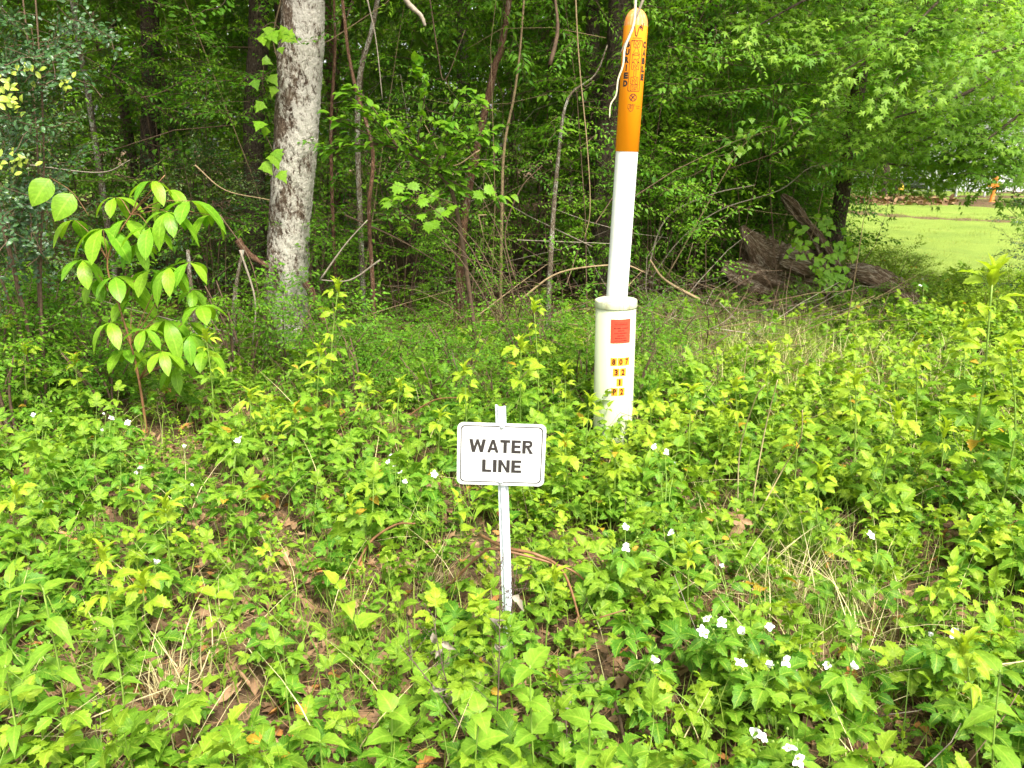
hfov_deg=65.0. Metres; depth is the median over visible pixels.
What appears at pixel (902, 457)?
bramble shoot
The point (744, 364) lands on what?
grass clump
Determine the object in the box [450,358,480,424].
bramble shoot
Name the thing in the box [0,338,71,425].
undergrowth bush
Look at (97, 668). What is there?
bramble shoot
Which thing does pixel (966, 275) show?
shrub
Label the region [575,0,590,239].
vine
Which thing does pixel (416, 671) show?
weed plant
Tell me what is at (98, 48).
forest tree
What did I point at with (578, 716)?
weed plant
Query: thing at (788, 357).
grass patch
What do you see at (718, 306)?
undergrowth bush
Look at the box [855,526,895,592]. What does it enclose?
flowering bramble
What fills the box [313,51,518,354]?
understory sapling
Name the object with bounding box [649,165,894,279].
vine
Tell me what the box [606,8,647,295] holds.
cable marker post
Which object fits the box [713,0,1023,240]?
star leaf tree
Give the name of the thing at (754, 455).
bramble shoot
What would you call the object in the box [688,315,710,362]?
dead weed
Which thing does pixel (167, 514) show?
bramble shoot
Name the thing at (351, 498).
bramble shoot
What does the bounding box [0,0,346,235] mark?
forest tree
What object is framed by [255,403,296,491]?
bramble shoot
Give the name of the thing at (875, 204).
leafy shrub
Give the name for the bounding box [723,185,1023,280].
lawn
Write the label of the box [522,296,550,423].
bramble shoot
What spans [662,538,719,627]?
bramble shoot
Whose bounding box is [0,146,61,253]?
evergreen shrub
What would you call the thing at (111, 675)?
weed plant
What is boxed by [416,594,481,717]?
dead weed
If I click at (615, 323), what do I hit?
cable pedestal
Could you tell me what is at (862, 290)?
undergrowth bush
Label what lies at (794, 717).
weed plant
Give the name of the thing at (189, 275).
slender tree
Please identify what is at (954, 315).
lawn edge cover
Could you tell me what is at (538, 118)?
leafy shrub
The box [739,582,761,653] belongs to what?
weed plant
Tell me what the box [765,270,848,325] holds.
undergrowth bush
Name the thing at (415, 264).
leafy shrub
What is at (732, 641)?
flowering bramble
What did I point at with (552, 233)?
slender tree
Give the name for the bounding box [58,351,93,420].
bramble shoot
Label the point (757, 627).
flowering bramble
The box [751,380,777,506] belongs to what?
dry stalk
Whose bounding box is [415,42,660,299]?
leafy shrub
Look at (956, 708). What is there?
bramble shoot
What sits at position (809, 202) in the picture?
privet shrub
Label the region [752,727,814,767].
flowering bramble
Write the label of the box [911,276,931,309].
flowering bramble
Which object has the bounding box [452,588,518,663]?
bramble shoot
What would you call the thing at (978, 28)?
garden tree
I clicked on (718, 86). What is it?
privet shrub
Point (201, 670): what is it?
dry stalk
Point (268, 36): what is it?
creeper
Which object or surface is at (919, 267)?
shrub
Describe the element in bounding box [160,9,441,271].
leafy shrub
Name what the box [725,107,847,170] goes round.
vine
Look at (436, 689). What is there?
dead weed
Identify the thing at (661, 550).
flowering bramble
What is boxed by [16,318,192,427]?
undergrowth bush
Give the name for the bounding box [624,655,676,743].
flowering bramble
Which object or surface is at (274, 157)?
creeper
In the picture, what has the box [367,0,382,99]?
vine
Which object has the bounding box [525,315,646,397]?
undergrowth bush
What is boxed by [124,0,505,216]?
forest tree
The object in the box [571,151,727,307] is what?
privet shrub
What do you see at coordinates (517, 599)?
dead weed
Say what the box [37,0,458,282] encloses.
forest tree
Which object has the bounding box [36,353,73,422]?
flowering bramble
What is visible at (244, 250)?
vine
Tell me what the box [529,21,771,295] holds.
privet shrub
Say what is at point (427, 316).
undergrowth bush
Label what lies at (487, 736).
weed plant
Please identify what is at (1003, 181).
house
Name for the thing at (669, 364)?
dead weed
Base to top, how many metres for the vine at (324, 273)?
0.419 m
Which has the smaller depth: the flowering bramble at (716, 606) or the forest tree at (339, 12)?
the flowering bramble at (716, 606)
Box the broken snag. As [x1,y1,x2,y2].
[780,193,843,283]
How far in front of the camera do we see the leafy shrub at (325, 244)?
6.15 m
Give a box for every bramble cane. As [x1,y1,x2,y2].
[357,520,415,565]
[389,397,456,432]
[445,544,584,589]
[478,533,587,638]
[581,608,626,623]
[613,700,625,742]
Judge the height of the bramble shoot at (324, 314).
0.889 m
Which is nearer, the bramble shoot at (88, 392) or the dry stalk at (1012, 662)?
the dry stalk at (1012, 662)
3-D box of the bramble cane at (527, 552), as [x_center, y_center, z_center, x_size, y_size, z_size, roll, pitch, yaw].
[0.028,0.661,2.723,0.515,0.306,0.133,15,22,41]
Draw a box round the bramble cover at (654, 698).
[0,296,1023,767]
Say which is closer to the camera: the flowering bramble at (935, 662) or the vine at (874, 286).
the flowering bramble at (935, 662)
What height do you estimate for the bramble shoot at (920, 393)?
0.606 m
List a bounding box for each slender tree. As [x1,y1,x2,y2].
[70,0,123,320]
[140,0,166,297]
[186,250,198,372]
[231,250,243,357]
[243,0,268,310]
[329,0,338,321]
[341,0,376,354]
[355,0,379,336]
[452,0,511,325]
[456,172,467,306]
[499,0,524,320]
[545,45,607,330]
[590,0,630,310]
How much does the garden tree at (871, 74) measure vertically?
10.229 m
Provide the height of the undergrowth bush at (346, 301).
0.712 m
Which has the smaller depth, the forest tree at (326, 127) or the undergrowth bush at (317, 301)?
the undergrowth bush at (317, 301)
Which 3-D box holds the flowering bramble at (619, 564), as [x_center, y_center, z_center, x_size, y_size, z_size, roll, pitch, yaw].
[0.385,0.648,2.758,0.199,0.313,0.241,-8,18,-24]
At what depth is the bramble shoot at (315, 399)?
3.92 m
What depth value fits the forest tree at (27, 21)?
10.60 m
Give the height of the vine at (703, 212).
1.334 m
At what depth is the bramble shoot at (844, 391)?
3.52 m
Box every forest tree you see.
[0,0,118,70]
[0,0,166,83]
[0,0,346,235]
[0,0,394,222]
[1,0,271,211]
[1,1,242,210]
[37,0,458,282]
[84,0,449,209]
[118,0,527,244]
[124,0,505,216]
[331,0,725,217]
[343,0,750,239]
[397,0,1011,216]
[400,0,533,261]
[442,0,1022,268]
[448,2,602,204]
[487,0,923,226]
[563,0,972,201]
[585,0,605,295]
[722,0,903,237]
[823,0,876,251]
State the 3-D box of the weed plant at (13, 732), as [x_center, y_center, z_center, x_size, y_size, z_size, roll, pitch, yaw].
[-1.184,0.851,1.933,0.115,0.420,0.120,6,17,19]
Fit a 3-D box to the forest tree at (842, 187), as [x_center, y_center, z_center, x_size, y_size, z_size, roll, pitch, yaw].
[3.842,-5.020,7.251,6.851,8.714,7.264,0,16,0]
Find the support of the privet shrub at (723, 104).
on the ground at (244, 693)
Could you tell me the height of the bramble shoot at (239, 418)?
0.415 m
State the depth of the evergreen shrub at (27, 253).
6.97 m
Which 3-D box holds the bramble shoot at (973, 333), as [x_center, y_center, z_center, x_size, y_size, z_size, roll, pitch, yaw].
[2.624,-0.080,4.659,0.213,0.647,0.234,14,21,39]
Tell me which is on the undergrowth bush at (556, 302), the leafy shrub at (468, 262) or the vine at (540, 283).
the vine at (540, 283)
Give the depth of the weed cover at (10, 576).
2.95 m
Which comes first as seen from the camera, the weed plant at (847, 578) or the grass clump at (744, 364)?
the weed plant at (847, 578)
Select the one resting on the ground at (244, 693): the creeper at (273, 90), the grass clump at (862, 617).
the grass clump at (862, 617)
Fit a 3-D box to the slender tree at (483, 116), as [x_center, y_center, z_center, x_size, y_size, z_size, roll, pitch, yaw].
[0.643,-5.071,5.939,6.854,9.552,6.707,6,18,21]
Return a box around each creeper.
[249,47,284,112]
[253,121,287,183]
[256,22,297,49]
[724,118,761,162]
[783,202,864,295]
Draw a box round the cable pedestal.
[593,296,636,445]
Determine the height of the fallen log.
0.462 m
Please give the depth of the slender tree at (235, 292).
5.74 m
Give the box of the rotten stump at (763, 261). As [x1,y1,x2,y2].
[719,225,841,309]
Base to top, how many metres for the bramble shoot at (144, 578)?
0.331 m
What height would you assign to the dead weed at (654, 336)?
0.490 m
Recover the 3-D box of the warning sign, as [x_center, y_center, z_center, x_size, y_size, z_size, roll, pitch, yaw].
[-0.022,0.542,2.474,0.269,1.000,0.023,-2,16,0]
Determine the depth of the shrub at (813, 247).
8.62 m
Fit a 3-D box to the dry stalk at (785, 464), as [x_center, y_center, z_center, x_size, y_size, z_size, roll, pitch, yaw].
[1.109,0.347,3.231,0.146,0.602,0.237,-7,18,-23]
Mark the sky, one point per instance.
(248, 5)
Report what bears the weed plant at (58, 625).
on the ground at (244, 693)
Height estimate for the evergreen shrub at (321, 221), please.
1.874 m
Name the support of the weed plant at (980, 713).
on the ground at (244, 693)
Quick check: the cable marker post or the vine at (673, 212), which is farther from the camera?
the vine at (673, 212)
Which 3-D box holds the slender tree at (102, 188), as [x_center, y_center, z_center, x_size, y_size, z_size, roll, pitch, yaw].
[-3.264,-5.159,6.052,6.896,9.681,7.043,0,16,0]
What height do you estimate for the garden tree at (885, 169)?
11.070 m
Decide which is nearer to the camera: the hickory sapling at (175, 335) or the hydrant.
the hickory sapling at (175, 335)
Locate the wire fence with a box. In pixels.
[823,167,1006,196]
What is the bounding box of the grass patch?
[0,287,1023,767]
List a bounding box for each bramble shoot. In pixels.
[0,310,41,394]
[0,478,37,559]
[7,341,49,409]
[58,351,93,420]
[83,538,159,695]
[111,565,188,655]
[139,487,211,612]
[194,325,229,435]
[228,386,269,458]
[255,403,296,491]
[278,400,317,464]
[297,338,345,462]
[311,275,354,407]
[330,490,375,554]
[349,372,384,451]
[380,374,416,450]
[418,405,454,471]
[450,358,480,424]
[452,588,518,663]
[495,333,548,433]
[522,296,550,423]
[532,561,569,648]
[543,430,595,523]
[546,360,589,442]
[572,390,604,468]
[596,439,634,527]
[632,390,668,484]
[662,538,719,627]
[668,383,713,486]
[718,374,765,483]
[747,339,789,421]
[769,408,819,506]
[793,460,841,565]
[825,366,886,509]
[846,398,922,527]
[893,338,943,426]
[910,253,1023,500]
[919,414,975,524]
[932,625,1023,767]
[941,317,985,399]
[976,337,1023,502]
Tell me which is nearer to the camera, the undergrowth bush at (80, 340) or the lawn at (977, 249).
the undergrowth bush at (80, 340)
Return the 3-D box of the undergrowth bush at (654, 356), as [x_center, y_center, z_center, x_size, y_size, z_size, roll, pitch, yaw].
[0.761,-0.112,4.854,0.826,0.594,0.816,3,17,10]
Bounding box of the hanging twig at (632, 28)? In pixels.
[609,0,636,117]
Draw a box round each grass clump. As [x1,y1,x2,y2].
[69,624,140,682]
[86,626,237,709]
[229,603,323,693]
[279,571,406,653]
[404,538,469,598]
[723,527,853,628]
[730,352,762,379]
[755,509,852,574]
[771,581,894,655]
[826,560,924,640]
[837,637,917,719]
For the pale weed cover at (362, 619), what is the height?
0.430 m
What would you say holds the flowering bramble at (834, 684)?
on the ground at (244, 693)
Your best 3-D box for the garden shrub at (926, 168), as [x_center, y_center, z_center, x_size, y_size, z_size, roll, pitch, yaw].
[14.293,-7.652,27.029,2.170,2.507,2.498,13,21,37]
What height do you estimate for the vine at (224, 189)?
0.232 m
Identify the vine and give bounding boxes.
[30,160,129,172]
[195,164,268,199]
[220,215,259,303]
[239,250,255,344]
[273,0,280,56]
[319,220,367,280]
[321,259,379,281]
[345,214,449,269]
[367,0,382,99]
[425,125,479,165]
[429,0,464,79]
[504,165,542,279]
[520,265,644,300]
[548,0,558,65]
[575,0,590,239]
[644,185,753,279]
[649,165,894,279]
[649,260,700,299]
[665,125,764,278]
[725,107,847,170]
[850,284,894,294]
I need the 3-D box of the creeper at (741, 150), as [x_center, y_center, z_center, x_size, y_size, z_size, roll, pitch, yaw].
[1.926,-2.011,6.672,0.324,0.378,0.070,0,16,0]
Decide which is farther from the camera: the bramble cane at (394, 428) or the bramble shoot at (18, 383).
the bramble shoot at (18, 383)
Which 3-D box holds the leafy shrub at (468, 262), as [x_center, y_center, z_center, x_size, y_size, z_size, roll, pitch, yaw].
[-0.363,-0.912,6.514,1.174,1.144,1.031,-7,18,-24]
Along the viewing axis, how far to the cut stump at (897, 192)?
22.72 m
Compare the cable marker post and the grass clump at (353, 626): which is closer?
the grass clump at (353, 626)
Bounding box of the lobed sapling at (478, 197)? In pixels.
[382,181,523,370]
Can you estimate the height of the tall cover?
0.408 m
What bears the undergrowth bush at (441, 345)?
on the ground at (244, 693)
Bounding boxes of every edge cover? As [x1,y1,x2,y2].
[1,266,1023,392]
[745,259,1023,353]
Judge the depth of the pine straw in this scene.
2.63 m
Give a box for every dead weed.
[400,620,478,752]
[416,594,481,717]
[461,551,523,725]
[500,565,537,658]
[528,658,617,766]
[635,337,663,381]
[638,312,664,370]
[657,341,680,396]
[664,323,683,369]
[673,317,698,366]
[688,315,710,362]
[701,332,735,382]
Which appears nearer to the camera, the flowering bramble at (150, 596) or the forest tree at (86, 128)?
the flowering bramble at (150, 596)
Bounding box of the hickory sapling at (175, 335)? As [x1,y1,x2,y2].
[28,175,227,434]
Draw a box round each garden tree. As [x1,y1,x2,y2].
[648,7,965,187]
[755,0,1023,194]
[756,2,1020,176]
[863,0,1023,127]
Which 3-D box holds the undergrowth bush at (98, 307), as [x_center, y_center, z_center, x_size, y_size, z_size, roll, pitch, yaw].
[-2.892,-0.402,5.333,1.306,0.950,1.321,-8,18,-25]
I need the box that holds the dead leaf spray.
[725,508,752,536]
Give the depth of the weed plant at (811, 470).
3.58 m
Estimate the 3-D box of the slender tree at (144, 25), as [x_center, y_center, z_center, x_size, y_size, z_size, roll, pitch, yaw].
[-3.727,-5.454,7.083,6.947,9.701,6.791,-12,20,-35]
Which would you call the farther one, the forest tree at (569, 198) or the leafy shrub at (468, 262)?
the forest tree at (569, 198)
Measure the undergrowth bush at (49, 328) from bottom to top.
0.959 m
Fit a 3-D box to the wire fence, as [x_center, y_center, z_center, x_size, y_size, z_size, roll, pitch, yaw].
[12.034,-6.339,25.239,6.937,0.920,0.067,0,16,0]
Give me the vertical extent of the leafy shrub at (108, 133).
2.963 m
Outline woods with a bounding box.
[0,0,1022,202]
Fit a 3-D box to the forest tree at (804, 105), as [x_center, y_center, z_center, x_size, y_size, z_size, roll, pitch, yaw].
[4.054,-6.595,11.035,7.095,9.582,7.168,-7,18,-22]
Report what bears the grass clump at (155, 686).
on the ground at (244, 693)
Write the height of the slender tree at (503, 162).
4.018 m
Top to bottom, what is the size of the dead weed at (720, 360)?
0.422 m
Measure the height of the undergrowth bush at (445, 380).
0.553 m
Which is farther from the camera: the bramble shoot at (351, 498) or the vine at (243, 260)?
the vine at (243, 260)
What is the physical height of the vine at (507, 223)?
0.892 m
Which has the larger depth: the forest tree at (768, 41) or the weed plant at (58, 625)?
the forest tree at (768, 41)
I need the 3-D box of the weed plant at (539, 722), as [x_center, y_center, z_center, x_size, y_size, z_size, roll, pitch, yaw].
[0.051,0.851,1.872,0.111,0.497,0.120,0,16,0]
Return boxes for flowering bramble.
[24,409,66,458]
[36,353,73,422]
[85,411,142,485]
[117,462,159,531]
[137,558,183,617]
[169,441,208,505]
[215,432,259,485]
[371,446,421,543]
[388,469,447,554]
[599,523,657,616]
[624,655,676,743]
[639,444,692,525]
[649,529,697,590]
[679,614,775,706]
[694,564,743,630]
[723,654,807,731]
[727,726,805,767]
[745,615,807,679]
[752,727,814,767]
[806,651,877,741]
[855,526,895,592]
[903,624,982,689]
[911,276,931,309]
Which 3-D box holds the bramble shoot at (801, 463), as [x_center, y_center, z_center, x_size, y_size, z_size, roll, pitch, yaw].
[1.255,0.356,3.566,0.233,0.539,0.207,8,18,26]
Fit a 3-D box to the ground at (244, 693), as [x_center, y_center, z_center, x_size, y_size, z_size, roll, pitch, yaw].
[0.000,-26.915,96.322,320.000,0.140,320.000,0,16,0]
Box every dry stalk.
[2,702,107,720]
[6,676,206,763]
[191,650,209,689]
[737,385,764,498]
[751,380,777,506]
[751,410,802,528]
[1002,660,1023,664]
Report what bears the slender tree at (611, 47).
on the ground at (244, 693)
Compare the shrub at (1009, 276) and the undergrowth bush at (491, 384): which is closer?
the undergrowth bush at (491, 384)
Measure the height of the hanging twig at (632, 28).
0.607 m
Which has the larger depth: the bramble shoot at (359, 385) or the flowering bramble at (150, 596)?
the bramble shoot at (359, 385)
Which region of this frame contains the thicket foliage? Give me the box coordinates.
[0,0,990,322]
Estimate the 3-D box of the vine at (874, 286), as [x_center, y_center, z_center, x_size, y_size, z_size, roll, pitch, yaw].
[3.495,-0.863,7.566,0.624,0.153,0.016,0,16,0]
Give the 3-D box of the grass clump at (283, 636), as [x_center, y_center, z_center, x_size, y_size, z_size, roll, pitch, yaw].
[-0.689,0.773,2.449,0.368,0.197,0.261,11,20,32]
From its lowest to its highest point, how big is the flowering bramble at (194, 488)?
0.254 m
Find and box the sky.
[21,5,1007,150]
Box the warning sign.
[457,404,545,643]
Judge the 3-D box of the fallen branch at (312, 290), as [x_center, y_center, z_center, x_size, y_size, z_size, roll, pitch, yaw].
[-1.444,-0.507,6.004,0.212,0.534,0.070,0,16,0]
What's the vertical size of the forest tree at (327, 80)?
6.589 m
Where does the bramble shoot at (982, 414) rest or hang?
on the ground at (244, 693)
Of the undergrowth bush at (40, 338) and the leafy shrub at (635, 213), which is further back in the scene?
the leafy shrub at (635, 213)
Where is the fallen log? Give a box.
[843,262,927,314]
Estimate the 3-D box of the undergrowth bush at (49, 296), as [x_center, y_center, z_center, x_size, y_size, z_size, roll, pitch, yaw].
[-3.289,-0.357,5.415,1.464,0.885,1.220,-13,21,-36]
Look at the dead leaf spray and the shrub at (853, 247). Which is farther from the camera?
the shrub at (853, 247)
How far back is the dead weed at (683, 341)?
5.21 m
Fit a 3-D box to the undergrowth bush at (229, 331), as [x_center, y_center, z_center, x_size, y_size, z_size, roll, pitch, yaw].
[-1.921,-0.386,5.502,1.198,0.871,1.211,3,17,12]
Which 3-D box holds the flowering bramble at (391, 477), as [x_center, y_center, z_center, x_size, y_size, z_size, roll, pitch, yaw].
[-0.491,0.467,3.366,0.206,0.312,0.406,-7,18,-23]
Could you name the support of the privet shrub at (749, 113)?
on the ground at (244, 693)
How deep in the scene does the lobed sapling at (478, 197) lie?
5.30 m
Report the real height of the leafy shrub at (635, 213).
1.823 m
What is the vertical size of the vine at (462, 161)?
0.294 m
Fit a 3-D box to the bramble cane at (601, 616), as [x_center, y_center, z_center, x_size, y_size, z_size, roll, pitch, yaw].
[0.277,0.754,2.561,0.170,0.122,0.063,8,18,24]
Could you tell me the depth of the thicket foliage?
7.09 m
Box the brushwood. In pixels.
[0,0,1023,767]
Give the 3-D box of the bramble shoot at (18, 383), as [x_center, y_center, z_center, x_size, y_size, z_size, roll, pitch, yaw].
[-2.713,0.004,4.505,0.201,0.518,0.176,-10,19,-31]
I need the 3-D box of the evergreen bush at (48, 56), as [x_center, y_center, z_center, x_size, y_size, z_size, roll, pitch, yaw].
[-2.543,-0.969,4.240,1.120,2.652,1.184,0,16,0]
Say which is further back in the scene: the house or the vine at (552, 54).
the house
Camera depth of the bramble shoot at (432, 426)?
3.79 m
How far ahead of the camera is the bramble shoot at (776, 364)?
4.30 m
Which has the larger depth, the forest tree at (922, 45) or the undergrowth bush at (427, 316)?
the forest tree at (922, 45)
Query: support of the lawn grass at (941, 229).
on the lawn at (977, 249)
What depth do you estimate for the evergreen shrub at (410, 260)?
8.90 m
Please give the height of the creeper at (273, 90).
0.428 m
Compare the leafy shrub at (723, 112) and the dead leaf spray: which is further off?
the leafy shrub at (723, 112)
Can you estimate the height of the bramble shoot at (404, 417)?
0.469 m
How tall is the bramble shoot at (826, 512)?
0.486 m
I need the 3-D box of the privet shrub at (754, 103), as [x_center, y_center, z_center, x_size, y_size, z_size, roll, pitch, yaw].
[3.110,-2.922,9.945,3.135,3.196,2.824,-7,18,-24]
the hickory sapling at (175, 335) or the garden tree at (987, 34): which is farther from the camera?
the garden tree at (987, 34)
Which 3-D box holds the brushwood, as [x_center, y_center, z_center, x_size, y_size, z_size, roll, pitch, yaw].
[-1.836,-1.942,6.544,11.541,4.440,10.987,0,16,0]
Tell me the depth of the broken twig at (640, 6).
3.79 m
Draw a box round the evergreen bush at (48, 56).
[0,0,132,406]
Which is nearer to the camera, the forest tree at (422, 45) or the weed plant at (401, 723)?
the weed plant at (401, 723)
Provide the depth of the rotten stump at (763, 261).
7.75 m
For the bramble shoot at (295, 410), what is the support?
on the ground at (244, 693)
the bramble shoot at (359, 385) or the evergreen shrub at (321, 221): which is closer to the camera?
the bramble shoot at (359, 385)
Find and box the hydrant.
[988,176,1002,201]
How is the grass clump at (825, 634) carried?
on the ground at (244, 693)
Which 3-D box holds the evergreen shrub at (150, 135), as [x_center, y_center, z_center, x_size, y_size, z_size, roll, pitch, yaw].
[-3.334,-2.069,7.907,2.253,2.695,2.110,-2,17,-8]
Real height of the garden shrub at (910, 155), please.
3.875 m
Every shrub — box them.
[0,22,212,281]
[0,83,146,326]
[0,94,91,296]
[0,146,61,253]
[50,22,274,304]
[113,122,269,327]
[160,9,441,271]
[219,132,402,303]
[230,196,391,347]
[311,117,490,321]
[320,78,491,285]
[392,202,534,337]
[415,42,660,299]
[427,0,693,267]
[528,91,724,270]
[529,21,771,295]
[537,119,730,313]
[563,3,849,272]
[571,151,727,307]
[574,58,807,286]
[586,28,828,291]
[642,0,885,270]
[670,0,921,243]
[683,14,915,237]
[689,48,913,248]
[692,55,870,236]
[706,114,857,277]
[788,223,849,265]
[789,226,879,265]
[856,89,949,182]
[860,232,923,277]
[860,234,943,287]
[893,263,961,308]
[896,130,962,191]
[936,262,1023,296]
[951,279,1023,328]
[975,263,1023,290]
[976,158,1023,289]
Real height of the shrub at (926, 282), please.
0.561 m
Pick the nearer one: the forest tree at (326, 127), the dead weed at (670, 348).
the dead weed at (670, 348)
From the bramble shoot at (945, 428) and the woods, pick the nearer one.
the bramble shoot at (945, 428)
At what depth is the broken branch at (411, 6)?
4.21 m
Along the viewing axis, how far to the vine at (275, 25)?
5.97 m
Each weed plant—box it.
[0,650,63,765]
[1,578,90,767]
[90,616,142,737]
[196,585,236,663]
[295,728,349,767]
[364,690,416,767]
[396,628,433,733]
[457,693,507,767]
[511,646,552,767]
[558,707,616,767]
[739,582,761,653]
[771,692,816,767]
[798,423,834,507]
[834,553,866,627]
[959,649,1023,767]
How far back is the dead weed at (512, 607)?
2.46 m
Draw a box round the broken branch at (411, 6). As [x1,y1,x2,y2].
[403,0,425,26]
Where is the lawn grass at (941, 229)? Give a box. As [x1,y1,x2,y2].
[763,198,1023,265]
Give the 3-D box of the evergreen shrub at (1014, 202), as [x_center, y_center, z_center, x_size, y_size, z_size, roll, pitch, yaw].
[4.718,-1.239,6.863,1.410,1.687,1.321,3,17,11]
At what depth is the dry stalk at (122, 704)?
2.17 m
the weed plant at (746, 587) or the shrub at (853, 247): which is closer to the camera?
the weed plant at (746, 587)
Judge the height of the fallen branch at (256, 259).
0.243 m
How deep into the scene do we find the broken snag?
7.85 m
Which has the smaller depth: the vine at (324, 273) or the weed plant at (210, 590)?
the weed plant at (210, 590)
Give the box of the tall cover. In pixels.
[432,330,1023,717]
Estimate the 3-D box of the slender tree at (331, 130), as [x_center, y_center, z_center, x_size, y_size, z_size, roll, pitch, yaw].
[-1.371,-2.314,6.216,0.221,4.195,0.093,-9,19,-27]
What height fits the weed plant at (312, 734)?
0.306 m
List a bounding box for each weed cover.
[0,298,1023,767]
[0,339,1023,767]
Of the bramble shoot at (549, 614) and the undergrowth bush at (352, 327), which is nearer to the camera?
the bramble shoot at (549, 614)
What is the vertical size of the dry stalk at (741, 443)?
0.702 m
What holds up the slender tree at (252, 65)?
on the ground at (244, 693)
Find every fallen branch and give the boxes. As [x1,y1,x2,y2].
[235,238,268,269]
[302,281,327,329]
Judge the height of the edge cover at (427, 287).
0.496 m
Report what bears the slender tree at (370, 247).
on the ground at (244, 693)
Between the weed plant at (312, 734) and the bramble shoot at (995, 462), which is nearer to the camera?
the weed plant at (312, 734)
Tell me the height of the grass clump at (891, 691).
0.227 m
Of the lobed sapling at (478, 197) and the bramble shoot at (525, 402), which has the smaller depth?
the bramble shoot at (525, 402)
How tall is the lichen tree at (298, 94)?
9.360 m
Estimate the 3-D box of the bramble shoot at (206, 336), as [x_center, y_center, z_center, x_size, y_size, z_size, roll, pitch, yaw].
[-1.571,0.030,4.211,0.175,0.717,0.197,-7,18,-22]
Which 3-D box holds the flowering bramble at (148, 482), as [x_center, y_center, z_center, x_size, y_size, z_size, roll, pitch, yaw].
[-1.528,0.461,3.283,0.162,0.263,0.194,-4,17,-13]
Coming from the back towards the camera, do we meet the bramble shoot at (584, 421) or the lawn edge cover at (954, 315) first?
the lawn edge cover at (954, 315)
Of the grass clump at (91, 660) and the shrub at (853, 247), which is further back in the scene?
the shrub at (853, 247)
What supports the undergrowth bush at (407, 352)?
on the ground at (244, 693)
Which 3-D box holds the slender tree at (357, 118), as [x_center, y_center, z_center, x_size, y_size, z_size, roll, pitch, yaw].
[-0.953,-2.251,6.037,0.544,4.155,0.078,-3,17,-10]
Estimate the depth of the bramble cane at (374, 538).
3.05 m
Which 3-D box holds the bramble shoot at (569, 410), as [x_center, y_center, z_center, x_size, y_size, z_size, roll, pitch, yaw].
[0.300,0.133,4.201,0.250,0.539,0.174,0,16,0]
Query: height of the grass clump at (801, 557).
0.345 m
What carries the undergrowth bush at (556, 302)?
on the ground at (244, 693)
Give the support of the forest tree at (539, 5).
on the ground at (244, 693)
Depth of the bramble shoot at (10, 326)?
4.70 m
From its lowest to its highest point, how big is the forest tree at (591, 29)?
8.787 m
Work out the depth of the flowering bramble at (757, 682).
2.12 m
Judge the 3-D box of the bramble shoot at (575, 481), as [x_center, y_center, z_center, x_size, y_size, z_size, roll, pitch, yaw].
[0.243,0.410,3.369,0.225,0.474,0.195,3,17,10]
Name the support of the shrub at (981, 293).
on the ground at (244, 693)
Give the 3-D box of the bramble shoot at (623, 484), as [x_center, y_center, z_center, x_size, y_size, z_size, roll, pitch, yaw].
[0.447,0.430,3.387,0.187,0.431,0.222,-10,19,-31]
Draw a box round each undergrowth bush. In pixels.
[0,257,96,359]
[0,257,188,399]
[0,270,150,404]
[0,271,132,375]
[0,289,110,439]
[0,296,196,413]
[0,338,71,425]
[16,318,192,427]
[145,255,331,407]
[211,274,365,390]
[245,270,382,347]
[248,284,404,405]
[275,303,448,412]
[338,315,459,384]
[359,330,511,429]
[373,296,496,360]
[393,296,545,409]
[429,338,561,418]
[458,306,594,378]
[492,274,596,362]
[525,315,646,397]
[568,310,708,397]
[582,297,700,371]
[635,287,717,350]
[697,278,769,331]
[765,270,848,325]
[830,279,902,318]
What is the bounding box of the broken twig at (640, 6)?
[620,0,643,53]
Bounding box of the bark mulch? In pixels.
[817,192,959,205]
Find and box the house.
[861,60,1023,191]
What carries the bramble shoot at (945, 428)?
on the ground at (244, 693)
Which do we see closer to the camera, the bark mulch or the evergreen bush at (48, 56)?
the evergreen bush at (48, 56)
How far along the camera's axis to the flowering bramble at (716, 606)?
2.57 m
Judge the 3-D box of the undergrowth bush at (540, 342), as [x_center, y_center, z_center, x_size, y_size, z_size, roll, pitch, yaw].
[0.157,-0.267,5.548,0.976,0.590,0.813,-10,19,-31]
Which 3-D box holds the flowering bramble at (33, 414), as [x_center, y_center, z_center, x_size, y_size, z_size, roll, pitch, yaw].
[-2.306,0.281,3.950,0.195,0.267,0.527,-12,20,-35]
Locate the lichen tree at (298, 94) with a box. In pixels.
[260,0,324,360]
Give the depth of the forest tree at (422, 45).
10.52 m
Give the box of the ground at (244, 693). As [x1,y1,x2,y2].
[0,151,1023,767]
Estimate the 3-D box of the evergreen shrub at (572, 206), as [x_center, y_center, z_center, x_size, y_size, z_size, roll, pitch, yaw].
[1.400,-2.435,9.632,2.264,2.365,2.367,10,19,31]
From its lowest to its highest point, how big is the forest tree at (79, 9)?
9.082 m
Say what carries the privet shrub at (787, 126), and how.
on the ground at (244, 693)
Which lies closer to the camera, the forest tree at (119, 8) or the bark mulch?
the forest tree at (119, 8)
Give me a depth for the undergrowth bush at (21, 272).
5.55 m
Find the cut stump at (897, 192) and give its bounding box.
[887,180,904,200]
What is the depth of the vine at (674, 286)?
6.63 m
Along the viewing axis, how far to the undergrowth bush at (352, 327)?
5.20 m
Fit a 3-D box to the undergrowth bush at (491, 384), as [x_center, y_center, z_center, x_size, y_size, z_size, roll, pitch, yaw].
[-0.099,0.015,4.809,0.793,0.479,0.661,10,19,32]
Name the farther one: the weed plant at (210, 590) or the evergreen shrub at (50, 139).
the evergreen shrub at (50, 139)
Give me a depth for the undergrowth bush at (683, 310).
6.37 m

